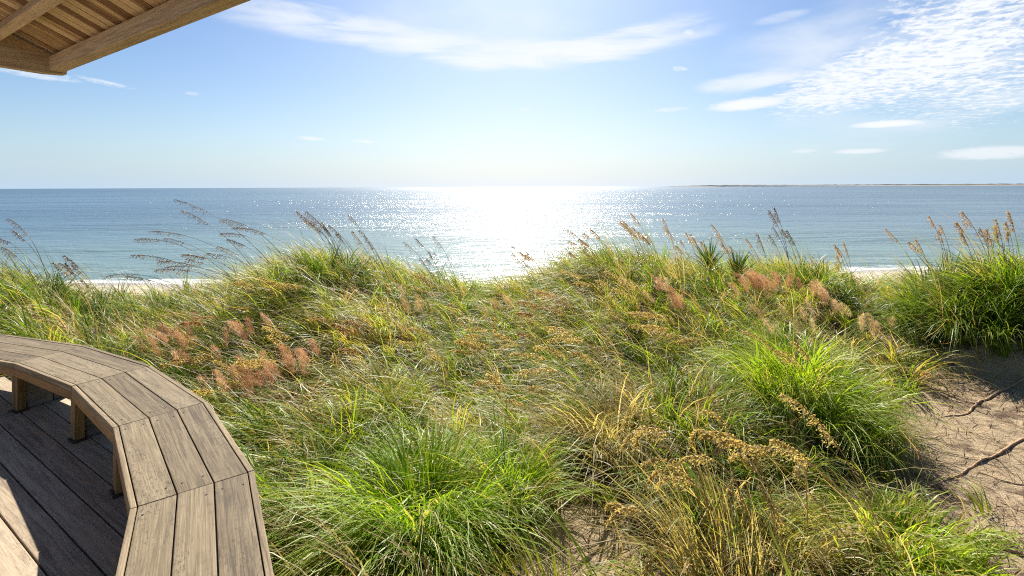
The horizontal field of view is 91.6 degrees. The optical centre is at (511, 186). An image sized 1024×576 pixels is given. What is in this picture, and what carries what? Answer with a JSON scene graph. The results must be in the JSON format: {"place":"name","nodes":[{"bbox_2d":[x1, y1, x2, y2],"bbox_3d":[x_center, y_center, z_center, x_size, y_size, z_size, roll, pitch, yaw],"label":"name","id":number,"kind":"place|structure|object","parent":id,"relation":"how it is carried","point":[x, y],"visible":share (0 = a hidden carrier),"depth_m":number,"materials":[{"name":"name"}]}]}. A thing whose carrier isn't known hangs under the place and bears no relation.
{"place":"outdoors","nodes":[
{"label":"outdoors","id":0,"kind":"place"},
{"bbox_2d":[0,377,218,575],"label":"deck","id":1,"kind":"structure","parent":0,"point":[63,512],"depth_m":2.59,"materials":[{"name":"brown wood"}]},
{"bbox_2d":[0,0,249,75],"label":"pavilion roof","id":2,"kind":"structure","parent":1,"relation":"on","point":[55,37],"depth_m":3.26,"materials":[{"name":"brown wood"}]},
{"bbox_2d":[0,335,273,575],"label":"curved bench","id":3,"kind":"object","parent":1,"relation":"on","point":[170,439],"visible":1,"depth_m":2.36,"materials":[{"name":"brown wood"}]},
{"bbox_2d":[0,186,1023,285],"bbox_3d":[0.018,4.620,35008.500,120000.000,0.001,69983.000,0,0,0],"label":"sea","id":4,"kind":"structure","parent":0,"point":[105,227],"depth_m":63.65,"materials":[{"name":"liquid"}]},
{"bbox_2d":[0,269,1023,575],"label":"ground","id":5,"kind":"structure","parent":0,"point":[994,369],"depth_m":4.24,"materials":[{"name":"beige sand"}]},
{"bbox_2d":[0,218,76,299],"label":"sea oat plant","id":6,"kind":"object","parent":5,"relation":"on","point":[6,242],"visible":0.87,"depth_m":6.82,"materials":[{"name":"brown plant"}]},
{"bbox_2d":[0,264,128,325],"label":"grass tussock","id":7,"kind":"object","parent":5,"relation":"on","point":[79,301],"depth_m":6.82,"materials":[{"name":"green plant"}]},
{"bbox_2d":[12,230,122,326],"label":"sea oat plant","id":8,"kind":"object","parent":5,"relation":"on","point":[64,267],"visible":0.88,"depth_m":7.13,"materials":[{"name":"brown plant"}]},
{"bbox_2d":[97,287,194,332],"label":"grass tussock","id":9,"kind":"object","parent":5,"relation":"on","point":[163,302],"depth_m":7.77,"materials":[{"name":"green plant"}]},
{"bbox_2d":[133,310,203,364],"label":"plume grass","id":10,"kind":"object","parent":5,"relation":"on","point":[180,337],"depth_m":5.82,"materials":[{"name":"brown plant"}]},
{"bbox_2d":[154,337,229,372],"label":"sea oat plant","id":11,"kind":"object","parent":5,"relation":"on","point":[174,362],"visible":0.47,"depth_m":5.46,"materials":[{"name":"beige plant"}]},
{"bbox_2d":[105,238,307,316],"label":"sea oat plant","id":12,"kind":"object","parent":5,"relation":"on","point":[186,271],"visible":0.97,"depth_m":6.91,"materials":[{"name":"brown plant"}]},
{"bbox_2d":[125,239,318,330],"bbox_3d":[-3.903,1.375,7.144,2.228,1.217,1.481,0,0,0],"label":"sea oat plant","id":13,"kind":"object","parent":5,"relation":"on","point":[189,255],"visible":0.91,"depth_m":7.04,"materials":[{"name":"brown plant"}]},
{"bbox_2d":[170,313,275,380],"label":"plume grass","id":14,"kind":"object","parent":5,"relation":"on","point":[235,323],"depth_m":5.69,"materials":[{"name":"brown plant"}]},
{"bbox_2d":[178,293,279,339],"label":"sea oat plant","id":15,"kind":"object","parent":5,"relation":"on","point":[208,317],"visible":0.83,"depth_m":6.22,"materials":[{"name":"brown plant"}]},
{"bbox_2d":[148,199,312,299],"bbox_3d":[-3.712,0.919,7.280,2.316,1.515,1.490,0,0,15],"label":"sea oat plant","id":16,"kind":"object","parent":5,"relation":"on","point":[221,234],"visible":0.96,"depth_m":7.23,"materials":[{"name":"brown plant"}]},
{"bbox_2d":[197,350,274,418],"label":"plume grass","id":17,"kind":"object","parent":5,"relation":"on","point":[228,389],"depth_m":4.92,"materials":[{"name":"brown plant"}]},
{"bbox_2d":[192,325,327,409],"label":"sea oat plant","id":18,"kind":"object","parent":5,"relation":"on","point":[246,361],"visible":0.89,"depth_m":4.86,"materials":[{"name":"beige plant"}]},
{"bbox_2d":[219,397,306,453],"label":"grass clump","id":19,"kind":"object","parent":5,"relation":"on","point":[243,420],"visible":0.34,"depth_m":4.12,"materials":[{"name":"plant"}]},
{"bbox_2d":[240,339,320,400],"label":"plume grass","id":20,"kind":"object","parent":5,"relation":"on","point":[302,356],"depth_m":4.96,"materials":[{"name":"brown plant"}]},
{"bbox_2d":[231,265,333,311],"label":"sea oat plant","id":21,"kind":"object","parent":5,"relation":"on","point":[281,285],"visible":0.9,"depth_m":6.59,"materials":[{"name":"beige plant"}]},
{"bbox_2d":[240,239,386,307],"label":"grass tussock","id":22,"kind":"object","parent":5,"relation":"on","point":[332,267],"depth_m":7.67,"materials":[{"name":"green plant"}]},
{"bbox_2d":[233,409,427,575],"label":"grass tussock","id":23,"kind":"object","parent":5,"relation":"on","point":[270,479],"depth_m":3.30,"materials":[{"name":"green plant"}]},
{"bbox_2d":[296,211,365,274],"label":"sea oat plant","id":24,"kind":"object","parent":5,"relation":"on","point":[313,226],"visible":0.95,"depth_m":8.32,"materials":[{"name":"brown plant"}]},
{"bbox_2d":[323,272,388,315],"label":"sea oat plant","id":25,"kind":"object","parent":5,"relation":"on","point":[351,289],"visible":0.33,"depth_m":7.60,"materials":[{"name":"beige plant"}]},
{"bbox_2d":[309,317,409,369],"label":"sea oat plant","id":26,"kind":"object","parent":5,"relation":"on","point":[343,350],"visible":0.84,"depth_m":5.52,"materials":[{"name":"brown plant"}]},
{"bbox_2d":[328,215,406,283],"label":"sea oat plant","id":27,"kind":"object","parent":5,"relation":"on","point":[352,232],"visible":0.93,"depth_m":8.57,"materials":[{"name":"brown plant"}]},
{"bbox_2d":[282,350,454,441],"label":"grass tussock","id":28,"kind":"object","parent":5,"relation":"on","point":[373,382],"depth_m":4.60,"materials":[{"name":"green plant"}]},
{"bbox_2d":[248,386,572,575],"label":"grass tussock","id":29,"kind":"object","parent":5,"relation":"on","point":[397,513],"depth_m":2.86,"materials":[{"name":"green plant"}]},
{"bbox_2d":[399,286,425,318],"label":"plume grass","id":30,"kind":"object","parent":5,"relation":"on","point":[418,304],"depth_m":7.87,"materials":[{"name":"beige plant"}]},
{"bbox_2d":[397,322,448,353],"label":"sea oat plant","id":31,"kind":"object","parent":5,"relation":"on","point":[414,328],"visible":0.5,"depth_m":6.64,"materials":[{"name":"beige plant"}]},
{"bbox_2d":[402,237,463,300],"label":"sea oat plant","id":32,"kind":"object","parent":5,"relation":"on","point":[438,260],"visible":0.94,"depth_m":9.60,"materials":[{"name":"brown plant"}]},
{"bbox_2d":[405,273,463,309],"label":"sea oat plant","id":33,"kind":"object","parent":5,"relation":"on","point":[424,281],"visible":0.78,"depth_m":8.89,"materials":[{"name":"beige plant"}]},
{"bbox_2d":[396,327,537,395],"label":"sea oat plant","id":34,"kind":"object","parent":5,"relation":"on","point":[466,342],"visible":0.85,"depth_m":6.37,"materials":[{"name":"beige plant"}]},
{"bbox_2d":[488,294,513,313],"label":"plume grass","id":35,"kind":"object","parent":5,"relation":"on","point":[508,302],"depth_m":8.56,"materials":[{"name":"beige plant"}]},
{"bbox_2d":[405,384,615,569],"bbox_3d":[-0.130,1.894,3.377,1.512,0.784,1.386,0,0,-37],"label":"grass tussock","id":36,"kind":"object","parent":5,"relation":"on","point":[534,472],"depth_m":3.34,"materials":[{"name":"green plant"}]},
{"bbox_2d":[0,209,1023,575],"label":"dune grass","id":37,"kind":"structure","parent":5,"relation":"on","point":[46,323],"depth_m":5.78,"materials":[{"name":"green plant"}]},
{"bbox_2d":[0,275,1023,575],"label":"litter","id":38,"kind":"object","parent":5,"relation":"on","point":[1000,507],"visible":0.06,"depth_m":3.98,"materials":[{"name":"brown plant"}]},
{"bbox_2d":[485,330,553,425],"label":"sea oat plant","id":39,"kind":"object","parent":5,"relation":"on","point":[529,388],"visible":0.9,"depth_m":4.90,"materials":[{"name":"beige plant"}]},
{"bbox_2d":[508,246,547,296],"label":"sea oat plant","id":40,"kind":"object","parent":5,"relation":"on","point":[524,256],"visible":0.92,"depth_m":9.72,"materials":[{"name":"beige plant"}]},
{"bbox_2d":[494,291,585,354],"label":"sea oat plant","id":41,"kind":"object","parent":5,"relation":"on","point":[538,307],"visible":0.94,"depth_m":6.71,"materials":[{"name":"brown plant"}]},
{"bbox_2d":[523,274,570,299],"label":"grass tussock","id":42,"kind":"object","parent":5,"relation":"on","point":[545,283],"depth_m":9.60,"materials":[{"name":"plant"}]},
{"bbox_2d":[510,326,617,386],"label":"sea oat plant","id":43,"kind":"object","parent":5,"relation":"on","point":[568,339],"visible":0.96,"depth_m":5.03,"materials":[{"name":"beige plant"}]},
{"bbox_2d":[483,360,699,526],"bbox_3d":[0.732,1.830,4.065,1.827,0.939,1.842,0,0,-15],"label":"grass tussock","id":44,"kind":"object","parent":5,"relation":"on","point":[585,433],"depth_m":3.93,"materials":[{"name":"green plant"}]},
{"bbox_2d":[534,269,651,320],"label":"sea oat plant","id":45,"kind":"object","parent":5,"relation":"on","point":[621,280],"visible":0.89,"depth_m":6.92,"materials":[{"name":"beige plant"}]},
{"bbox_2d":[563,227,625,276],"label":"sea oat plant","id":46,"kind":"object","parent":5,"relation":"on","point":[584,243],"visible":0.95,"depth_m":8.35,"materials":[{"name":"beige plant"}]},
{"bbox_2d":[549,241,662,286],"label":"grass tussock","id":47,"kind":"object","parent":5,"relation":"on","point":[587,265],"depth_m":8.46,"materials":[{"name":"green plant"}]},
{"bbox_2d":[592,501,695,575],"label":"sea oat plant","id":48,"kind":"object","parent":5,"relation":"on","point":[650,559],"visible":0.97,"depth_m":2.54,"materials":[{"name":"brown plant"}]},
{"bbox_2d":[619,213,685,276],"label":"sea oat plant","id":49,"kind":"object","parent":5,"relation":"on","point":[641,236],"visible":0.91,"depth_m":8.76,"materials":[{"name":"brown plant"}]},
{"bbox_2d":[643,275,684,329],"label":"plume grass","id":50,"kind":"object","parent":5,"relation":"on","point":[677,296],"depth_m":6.73,"materials":[{"name":"beige plant"}]},
{"bbox_2d":[622,311,708,349],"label":"sea oat plant","id":51,"kind":"object","parent":5,"relation":"on","point":[645,315],"visible":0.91,"depth_m":5.75,"materials":[{"name":"beige plant"}]},
{"bbox_2d":[529,413,841,575],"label":"grass tussock","id":52,"kind":"object","parent":5,"relation":"on","point":[697,554],"depth_m":2.74,"materials":[{"name":"green plant"}]},
{"bbox_2d":[663,219,712,278],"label":"sea oat plant","id":53,"kind":"object","parent":5,"relation":"on","point":[672,238],"visible":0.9,"depth_m":8.80,"materials":[{"name":"brown plant"}]},
{"bbox_2d":[590,335,807,506],"bbox_3d":[1.400,1.844,4.117,1.798,0.903,1.862,0,0,0],"label":"grass tussock","id":54,"kind":"object","parent":5,"relation":"on","point":[666,399],"depth_m":4.05,"materials":[{"name":"green plant"}]},
{"bbox_2d":[690,238,724,274],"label":"yucca plant","id":55,"kind":"object","parent":5,"relation":"on","point":[707,256],"visible":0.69,"depth_m":9.16,"materials":[{"name":"green plant"}]},
{"bbox_2d":[619,424,821,575],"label":"sea oat plant","id":56,"kind":"object","parent":5,"relation":"on","point":[642,430],"visible":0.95,"depth_m":2.83,"materials":[{"name":"beige plant"}]},
{"bbox_2d":[699,225,764,289],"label":"sea oat plant","id":57,"kind":"object","parent":5,"relation":"on","point":[722,245],"visible":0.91,"depth_m":8.40,"materials":[{"name":"brown plant"}]},
{"bbox_2d":[724,247,757,284],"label":"yucca plant","id":58,"kind":"object","parent":5,"relation":"on","point":[736,264],"visible":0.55,"depth_m":8.62,"materials":[{"name":"green plant"}]},
{"bbox_2d":[728,266,791,309],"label":"plume grass","id":59,"kind":"object","parent":5,"relation":"on","point":[758,280],"depth_m":7.14,"materials":[{"name":"beige plant"}]},
{"bbox_2d":[697,409,829,573],"bbox_3d":[1.419,1.872,2.954,0.817,0.822,0.586,0,0,28],"label":"sea oat plant","id":60,"kind":"object","parent":5,"relation":"on","point":[717,449],"visible":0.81,"depth_m":2.99,"materials":[{"name":"beige plant"}]},
{"bbox_2d":[650,442,907,575],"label":"grass tussock","id":61,"kind":"object","parent":5,"relation":"on","point":[776,562],"depth_m":2.94,"materials":[{"name":"green plant"}]},
{"bbox_2d":[752,299,817,351],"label":"plume grass","id":62,"kind":"object","parent":5,"relation":"on","point":[781,309],"depth_m":5.77,"materials":[{"name":"brown plant"}]},
{"bbox_2d":[755,207,819,282],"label":"sea oat plant","id":63,"kind":"object","parent":5,"relation":"on","point":[790,238],"visible":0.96,"depth_m":8.32,"materials":[{"name":"brown plant"}]},
{"bbox_2d":[742,330,852,441],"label":"sea oat plant","id":64,"kind":"object","parent":5,"relation":"on","point":[787,359],"visible":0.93,"depth_m":4.35,"materials":[{"name":"brown plant"}]},
{"bbox_2d":[747,247,876,317],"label":"grass tussock","id":65,"kind":"object","parent":5,"relation":"on","point":[845,299],"depth_m":7.74,"materials":[{"name":"green plant"}]},
{"bbox_2d":[787,273,837,327],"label":"plume grass","id":66,"kind":"object","parent":5,"relation":"on","point":[820,293],"depth_m":6.65,"materials":[{"name":"beige plant"}]},
{"bbox_2d":[666,303,984,480],"bbox_3d":[2.720,1.758,4.590,2.607,1.171,2.718,0,0,0],"label":"grass tussock","id":67,"kind":"object","parent":5,"relation":"on","point":[782,375],"depth_m":4.47,"materials":[{"name":"green plant"}]},
{"bbox_2d":[713,393,963,575],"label":"sea oat plant","id":68,"kind":"object","parent":5,"relation":"on","point":[749,449],"visible":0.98,"depth_m":2.83,"materials":[{"name":"beige plant"}]},
{"bbox_2d":[833,243,858,306],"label":"sea oat plant","id":69,"kind":"object","parent":5,"relation":"on","point":[840,254],"visible":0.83,"depth_m":8.01,"materials":[{"name":"brown plant"}]},
{"bbox_2d":[773,366,947,488],"bbox_3d":[2.874,1.967,4.197,1.495,0.610,1.146,0,0,-23],"label":"grass tussock","id":70,"kind":"object","parent":5,"relation":"on","point":[846,449],"depth_m":3.99,"materials":[{"name":"green plant"}]},
{"bbox_2d":[832,300,897,341],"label":"plume grass","id":71,"kind":"object","parent":5,"relation":"on","point":[861,322],"depth_m":6.32,"materials":[{"name":"brown plant"}]},
{"bbox_2d":[849,290,914,318],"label":"scrub plant","id":72,"kind":"object","parent":5,"relation":"on","point":[873,304],"visible":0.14,"depth_m":7.74,"materials":[{"name":"plant"}]},
{"bbox_2d":[839,324,929,379],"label":"grass tussock","id":73,"kind":"object","parent":5,"relation":"on","point":[900,355],"depth_m":5.84,"materials":[{"name":"green plant"}]},
{"bbox_2d":[865,306,928,333],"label":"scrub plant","id":74,"kind":"object","parent":5,"relation":"on","point":[894,317],"visible":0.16,"depth_m":6.76,"materials":[{"name":"plant"}]},
{"bbox_2d":[774,445,1023,575],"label":"grass tussock","id":75,"kind":"object","parent":5,"relation":"on","point":[954,539],"depth_m":2.94,"materials":[{"name":"green plant"}]},
{"bbox_2d":[888,253,949,285],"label":"yucca plant","id":76,"kind":"object","parent":5,"relation":"on","point":[921,272],"visible":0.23,"depth_m":7.41,"materials":[{"name":"plant"}]},
{"bbox_2d":[844,254,1022,350],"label":"grass tussock","id":77,"kind":"object","parent":5,"relation":"on","point":[899,318],"depth_m":6.48,"materials":[{"name":"green plant"}]},
{"bbox_2d":[884,211,991,289],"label":"sea oat plant","id":78,"kind":"object","parent":5,"relation":"on","point":[956,225],"visible":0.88,"depth_m":6.77,"materials":[{"name":"brown plant"}]},
{"bbox_2d":[872,245,1023,364],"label":"grass tussock","id":79,"kind":"object","parent":5,"relation":"on","point":[993,337],"depth_m":5.98,"materials":[{"name":"green plant"}]},
{"bbox_2d":[919,247,985,283],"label":"yucca plant","id":80,"kind":"object","parent":5,"relation":"on","point":[943,264],"visible":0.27,"depth_m":6.87,"materials":[{"name":"plant"}]},
{"bbox_2d":[898,378,1023,422],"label":"dead vine","id":81,"kind":"object","parent":5,"relation":"on","point":[994,394],"visible":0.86,"depth_m":5.10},
{"bbox_2d":[910,237,1023,326],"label":"grass tussock","id":82,"kind":"object","parent":5,"relation":"on","point":[1005,274],"depth_m":6.12,"materials":[{"name":"green plant"}]},
{"bbox_2d":[920,437,1023,492],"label":"dead vine","id":83,"kind":"object","parent":5,"relation":"on","point":[997,453],"visible":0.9,"depth_m":4.00,"materials":[{"name":"brown wood"}]},
{"bbox_2d":[935,221,1013,276],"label":"sea oat plant","id":84,"kind":"object","parent":5,"relation":"on","point":[980,235],"visible":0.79,"depth_m":6.59,"materials":[{"name":"brown plant"}]},
{"bbox_2d":[925,522,1023,556],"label":"dead vine","id":85,"kind":"object","parent":5,"relation":"on","point":[1015,551],"visible":0.24,"depth_m":3.00,"materials":[{"name":"brown plant"}]},
{"bbox_2d":[968,351,983,381],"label":"dead vine","id":86,"kind":"object","parent":5,"relation":"on","point":[977,365],"visible":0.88,"depth_m":5.74,"materials":[{"name":"brown plant"}]},
{"bbox_2d":[972,211,1022,271],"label":"sea oat plant","id":87,"kind":"object","parent":5,"relation":"on","point":[997,230],"visible":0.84,"depth_m":6.40,"materials":[{"name":"beige plant"}]},
{"bbox_2d":[978,472,1023,484],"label":"dead vine","id":88,"kind":"object","parent":5,"relation":"on","point":[1002,480],"visible":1,"depth_m":3.71,"materials":[{"name":"brown wood"}]},
{"bbox_2d":[0,0,1023,188],"label":"sky","id":89,"kind":"structure","parent":0,"point":[252,93],"materials":[{"name":"blue"}]},
{"bbox_2d":[687,184,1023,186],"bbox_3d":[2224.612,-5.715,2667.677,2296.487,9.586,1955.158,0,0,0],"label":"beach","id":90,"kind":"structure","parent":0,"point":[859,185],"depth_m":2946.27,"materials":[{"name":"beige sand"}]},
{"bbox_2d":[699,183,1023,185],"bbox_3d":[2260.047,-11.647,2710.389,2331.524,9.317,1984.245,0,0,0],"label":"woods","id":91,"kind":"object","parent":90,"relation":"on","point":[874,184],"visible":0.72,"depth_m":2895.84,"materials":[{"name":"green plant"}]}
]}

